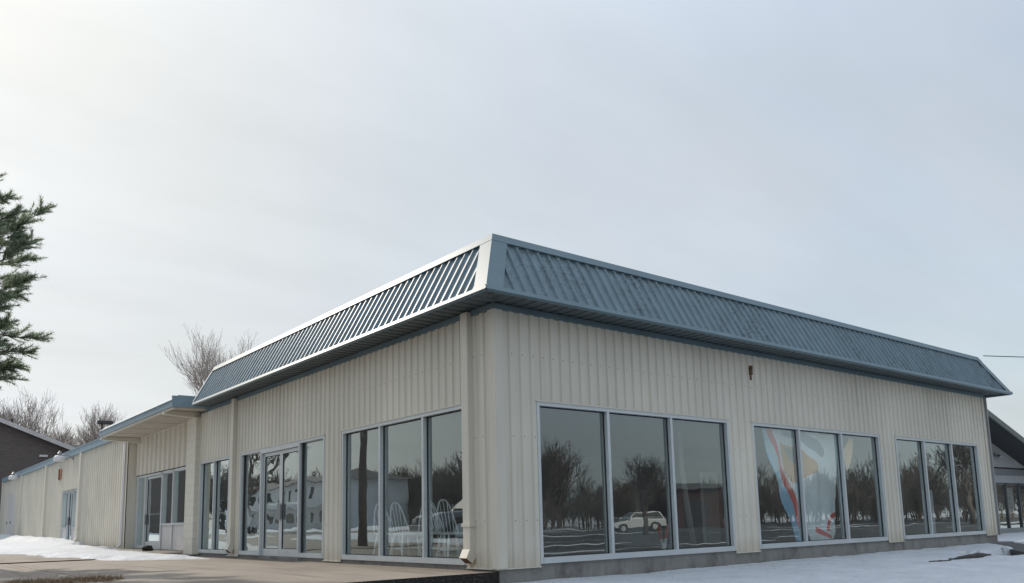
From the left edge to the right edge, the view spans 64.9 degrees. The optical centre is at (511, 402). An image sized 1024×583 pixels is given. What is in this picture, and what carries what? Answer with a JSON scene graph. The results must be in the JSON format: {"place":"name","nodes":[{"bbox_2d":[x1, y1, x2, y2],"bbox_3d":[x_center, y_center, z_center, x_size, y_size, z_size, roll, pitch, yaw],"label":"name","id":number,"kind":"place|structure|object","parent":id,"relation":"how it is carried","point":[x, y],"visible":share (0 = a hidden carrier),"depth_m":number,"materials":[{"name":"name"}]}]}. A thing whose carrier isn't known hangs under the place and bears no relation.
{"place":"outdoors","nodes":[
{"label":"outdoors","id":0,"kind":"place"},
{"bbox_2d":[1,573,126,582],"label":"grass","id":1,"kind":"structure","parent":0,"point":[83,579],"depth_m":11.17,"materials":[{"name":"brown plant"}]},
{"bbox_2d":[0,546,200,562],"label":"driveway","id":2,"kind":"structure","parent":0,"point":[9,558],"depth_m":21.00,"materials":[{"name":"concrete"}]},
{"bbox_2d":[0,172,57,389],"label":"pine tree","id":3,"kind":"object","parent":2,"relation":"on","point":[16,246],"visible":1,"depth_m":19.78,"materials":[{"name":"green plant"}]},
{"bbox_2d":[0,418,74,504],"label":"brick house","id":4,"kind":"structure","parent":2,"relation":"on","point":[22,448],"depth_m":56.05,"materials":[{"name":"brown brick"}]},
{"bbox_2d":[0,534,208,563],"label":"snow","id":5,"kind":"structure","parent":2,"relation":"on","point":[49,547],"depth_m":23.54,"materials":[{"name":"white snow"}]},
{"bbox_2d":[142,545,152,550],"bbox_3d":[-11.001,4.393,24.300,0.316,0.212,0.362,5,-11,-38],"label":"rock","id":6,"kind":"object","parent":2,"relation":"on","point":[147,548],"visible":0.84,"depth_m":24.19,"materials":[{"name":"stone"}]},
{"bbox_2d":[0,555,498,582],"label":"concrete pad","id":7,"kind":"object","parent":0,"point":[215,569],"visible":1,"depth_m":12.54,"materials":[{"name":"beige concrete"}]},
{"bbox_2d":[0,0,1023,444],"label":"sky","id":8,"kind":"structure","parent":0,"point":[230,168],"materials":[{"name":"white"}]},
{"bbox_2d":[656,523,669,548],"bbox_3d":[2.910,2.579,15.476,0.360,0.518,0.062,5,-11,-38],"label":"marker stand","id":9,"kind":"object","parent":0,"point":[663,544],"visible":0.83,"depth_m":15.42,"materials":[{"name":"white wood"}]},
{"bbox_2d":[699,472,720,543],"bbox_3d":[4.657,2.453,18.854,0.620,1.650,0.060,5,-11,-38],"label":"door panel","id":10,"kind":"structure","parent":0,"point":[710,508],"depth_m":18.81,"materials":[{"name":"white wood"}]},
{"bbox_2d":[929,409,1023,532],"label":"neighbour house","id":11,"kind":"structure","parent":0,"point":[1007,443],"depth_m":37.22,"materials":[{"name":"grey metal"}]},
{"bbox_2d":[996,483,1023,527],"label":"window","id":12,"kind":"structure","parent":11,"relation":"in","point":[1012,493],"depth_m":37.64,"materials":[{"name":"glass"}]},
{"bbox_2d":[983,355,1018,356],"bbox_3d":[26.548,-2.345,22.959,27.205,2.160,0.024,-1,-8,-3],"label":"power cable","id":13,"kind":"object","parent":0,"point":[1002,356],"visible":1,"depth_m":22.20,"materials":[{"name":"metal"}]},
{"bbox_2d":[998,541,1023,555],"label":"path","id":14,"kind":"structure","parent":0,"point":[1018,549],"depth_m":19.67,"materials":[{"name":"concrete"}]},
{"label":"ground","id":15,"kind":"structure","parent":0,"visible":0},
{"bbox_2d":[0,401,43,432],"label":"bare tree","id":16,"kind":"object","parent":15,"relation":"on","point":[18,421],"visible":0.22,"depth_m":79.63,"materials":[{"name":"brown plant"}]},
{"bbox_2d":[0,387,82,444],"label":"bare tree","id":17,"kind":"object","parent":15,"relation":"on","point":[66,436],"visible":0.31,"depth_m":84.07,"materials":[{"name":"brown plant"}]},
{"bbox_2d":[41,428,76,444],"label":"bare tree","id":18,"kind":"object","parent":15,"relation":"on","point":[57,437],"visible":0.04,"depth_m":93.48,"materials":[{"name":"brown plant"}]},
{"bbox_2d":[42,423,91,444],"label":"bare tree","id":19,"kind":"object","parent":15,"relation":"on","point":[66,433],"visible":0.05,"depth_m":93.55,"materials":[{"name":"brown plant"}]},
{"bbox_2d":[69,401,125,444],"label":"bare tree","id":20,"kind":"object","parent":15,"relation":"on","point":[94,432],"visible":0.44,"depth_m":90.72,"materials":[{"name":"brown plant"}]},
{"bbox_2d":[162,323,257,395],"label":"bare tree","id":21,"kind":"object","parent":15,"relation":"on","point":[202,375],"visible":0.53,"depth_m":77.67,"materials":[{"name":"brown plant"}]},
{"bbox_2d":[0,233,1012,582],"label":"commercial building","id":22,"kind":"structure","parent":15,"relation":"on","point":[526,411],"depth_m":16.63,"materials":[{"name":"beige metal"}]},
{"bbox_2d":[6,493,11,533],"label":"door","id":23,"kind":"structure","parent":22,"relation":"in","point":[9,493],"depth_m":48.20,"materials":[{"name":"metal"}]},
{"bbox_2d":[10,491,15,533],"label":"door","id":24,"kind":"structure","parent":22,"relation":"in","point":[14,496],"depth_m":47.05,"materials":[{"name":"metal"}]},
{"bbox_2d":[8,472,20,479],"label":"wall lamp","id":25,"kind":"object","parent":22,"relation":"attached to","point":[13,476],"visible":0.99,"depth_m":44.64,"materials":[{"name":"grey metal"}]},
{"bbox_2d":[58,469,61,479],"bbox_3d":[-20.413,3.238,36.316,0.070,0.493,0.850,5,-11,-38],"label":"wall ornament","id":26,"kind":"object","parent":22,"relation":"attached to","point":[59,473],"depth_m":36.26,"materials":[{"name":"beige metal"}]},
{"bbox_2d":[53,451,73,461],"bbox_3d":[-18.980,2.275,34.133,0.826,0.456,0.482,5,-11,-38],"label":"wall lamp","id":27,"kind":"object","parent":22,"relation":"attached to","point":[59,457],"visible":0.99,"depth_m":33.93,"materials":[{"name":"grey metal"}]},
{"bbox_2d":[67,492,72,539],"bbox_3d":[-18.766,4.894,34.312,0.150,2.180,1.000,5,-11,-38],"label":"door","id":28,"kind":"structure","parent":22,"relation":"in","point":[69,518],"depth_m":34.53,"materials":[{"name":"metal"}]},
{"bbox_2d":[97,420,112,429],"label":"street lamp","id":29,"kind":"object","parent":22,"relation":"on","point":[101,422],"visible":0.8,"depth_m":63.09,"materials":[{"name":"metal"}]},
{"bbox_2d":[144,475,161,548],"bbox_3d":[-11.381,3.487,25.650,0.150,2.320,1.790,5,-11,-38],"label":"door","id":30,"kind":"structure","parent":22,"relation":"in","point":[152,516],"depth_m":25.75,"materials":[{"name":"glass"}]},
{"bbox_2d":[198,456,229,553],"bbox_3d":[-7.476,2.593,20.315,0.150,2.350,2.180,5,-11,-38],"label":"window","id":31,"kind":"structure","parent":22,"relation":"in","point":[214,474],"depth_m":20.36,"materials":[{"name":"glass"}]},
{"bbox_2d":[262,450,281,555],"bbox_3d":[-5.211,2.200,17.538,0.150,2.255,0.975,5,-11,-38],"label":"door","id":32,"kind":"structure","parent":22,"relation":"in","point":[265,551],"depth_m":17.71,"materials":[{"name":"metal"}]},
{"bbox_2d":[278,447,297,556],"bbox_3d":[-4.598,2.074,16.780,0.150,2.255,0.975,5,-11,-38],"label":"door","id":33,"kind":"structure","parent":22,"relation":"in","point":[287,552],"depth_m":17.04,"materials":[{"name":"metal"}]},
{"bbox_2d":[373,503,400,554],"bbox_3d":[-2.262,2.299,14.481,0.425,1.010,0.549,5,-10,-36],"label":"windsor chair","id":34,"kind":"object","parent":22,"relation":"on","point":[391,534],"visible":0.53,"depth_m":14.47,"materials":[{"name":"white wood"}]},
{"bbox_2d":[341,405,466,564],"bbox_3d":[-1.862,1.440,13.373,0.150,2.350,3.978,5,-11,-38],"label":"window","id":35,"kind":"structure","parent":22,"relation":"in","point":[426,557],"depth_m":13.68,"materials":[{"name":"metal"}]},
{"bbox_2d":[390,502,421,555],"bbox_3d":[-1.891,2.222,14.016,0.425,1.010,0.549,6,-11,-40],"label":"windsor chair","id":36,"kind":"object","parent":22,"relation":"on","point":[402,539],"visible":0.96,"depth_m":14.00,"materials":[{"name":"white wood"}]},
{"bbox_2d":[418,503,442,556],"bbox_3d":[-1.424,2.220,14.078,0.425,1.010,0.549,1,-9,-19],"label":"windsor chair","id":37,"kind":"object","parent":22,"relation":"on","point":[420,542],"visible":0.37,"depth_m":14.17,"materials":[{"name":"white wood"}]},
{"bbox_2d":[430,501,460,556],"bbox_3d":[-1.200,2.154,13.663,0.549,1.010,0.425,-7,-10,36],"label":"windsor chair","id":38,"kind":"object","parent":22,"relation":"on","point":[443,543],"visible":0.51,"depth_m":13.70,"materials":[{"name":"white wood"}]},
{"bbox_2d":[436,499,462,557],"bbox_3d":[-0.977,2.031,12.867,0.425,1.010,0.549,4,-10,-32],"label":"windsor chair","id":39,"kind":"object","parent":22,"relation":"on","point":[457,549],"visible":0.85,"depth_m":12.93,"materials":[{"name":"white wood"}]},
{"bbox_2d":[536,401,735,563],"bbox_3d":[2.144,1.315,13.166,4.592,2.350,0.150,5,-11,-38],"label":"window","id":40,"kind":"structure","parent":22,"relation":"in","point":[608,493],"depth_m":13.11,"materials":[{"name":"metal"}]},
{"bbox_2d":[614,516,661,547],"bbox_3d":[2.747,2.806,17.510,1.000,0.650,0.540,5,-11,-38],"label":"cabinet","id":41,"kind":"object","parent":22,"relation":"on","point":[636,532],"visible":0.88,"depth_m":17.25,"materials":[{"name":"white wood"}]},
{"bbox_2d":[677,430,696,547],"bbox_3d":[3.459,1.720,15.945,0.121,2.333,0.645,-6,-10,31],"label":"pole","id":42,"kind":"object","parent":22,"relation":"on","point":[686,499],"visible":0.85,"depth_m":15.84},
{"bbox_2d":[761,428,852,540],"bbox_3d":[6.239,1.724,16.709,3.690,2.362,0.210,5,-11,-38],"label":"banner","id":43,"kind":"object","parent":22,"relation":"on","point":[819,457],"visible":0.89,"depth_m":16.58,"materials":[{"name":"fabric"}]},
{"bbox_2d":[752,422,888,548],"bbox_3d":[6.379,1.709,16.526,4.806,2.350,0.150,5,-11,-38],"label":"window","id":44,"kind":"structure","parent":22,"relation":"in","point":[804,541],"depth_m":16.82,"materials":[{"name":"metal"}]},
{"bbox_2d":[894,436,986,538],"bbox_3d":[10.578,2.100,19.857,4.479,2.350,0.150,5,-11,-38],"label":"window","id":45,"kind":"structure","parent":22,"relation":"in","point":[975,458],"depth_m":20.12,"materials":[{"name":"metal"}]},
{"bbox_2d":[519,540,1023,582],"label":"snow","id":46,"kind":"structure","parent":15,"relation":"on","point":[1000,564],"depth_m":12.51,"materials":[{"name":"white snow"}]},
{"bbox_2d":[929,553,990,561],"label":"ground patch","id":47,"kind":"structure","parent":46,"relation":"on","point":[974,555],"depth_m":15.01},
{"bbox_2d":[997,532,1023,541],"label":"snow","id":48,"kind":"structure","parent":15,"relation":"on","point":[1016,536],"depth_m":30.13,"materials":[{"name":"white snow"}]}
]}

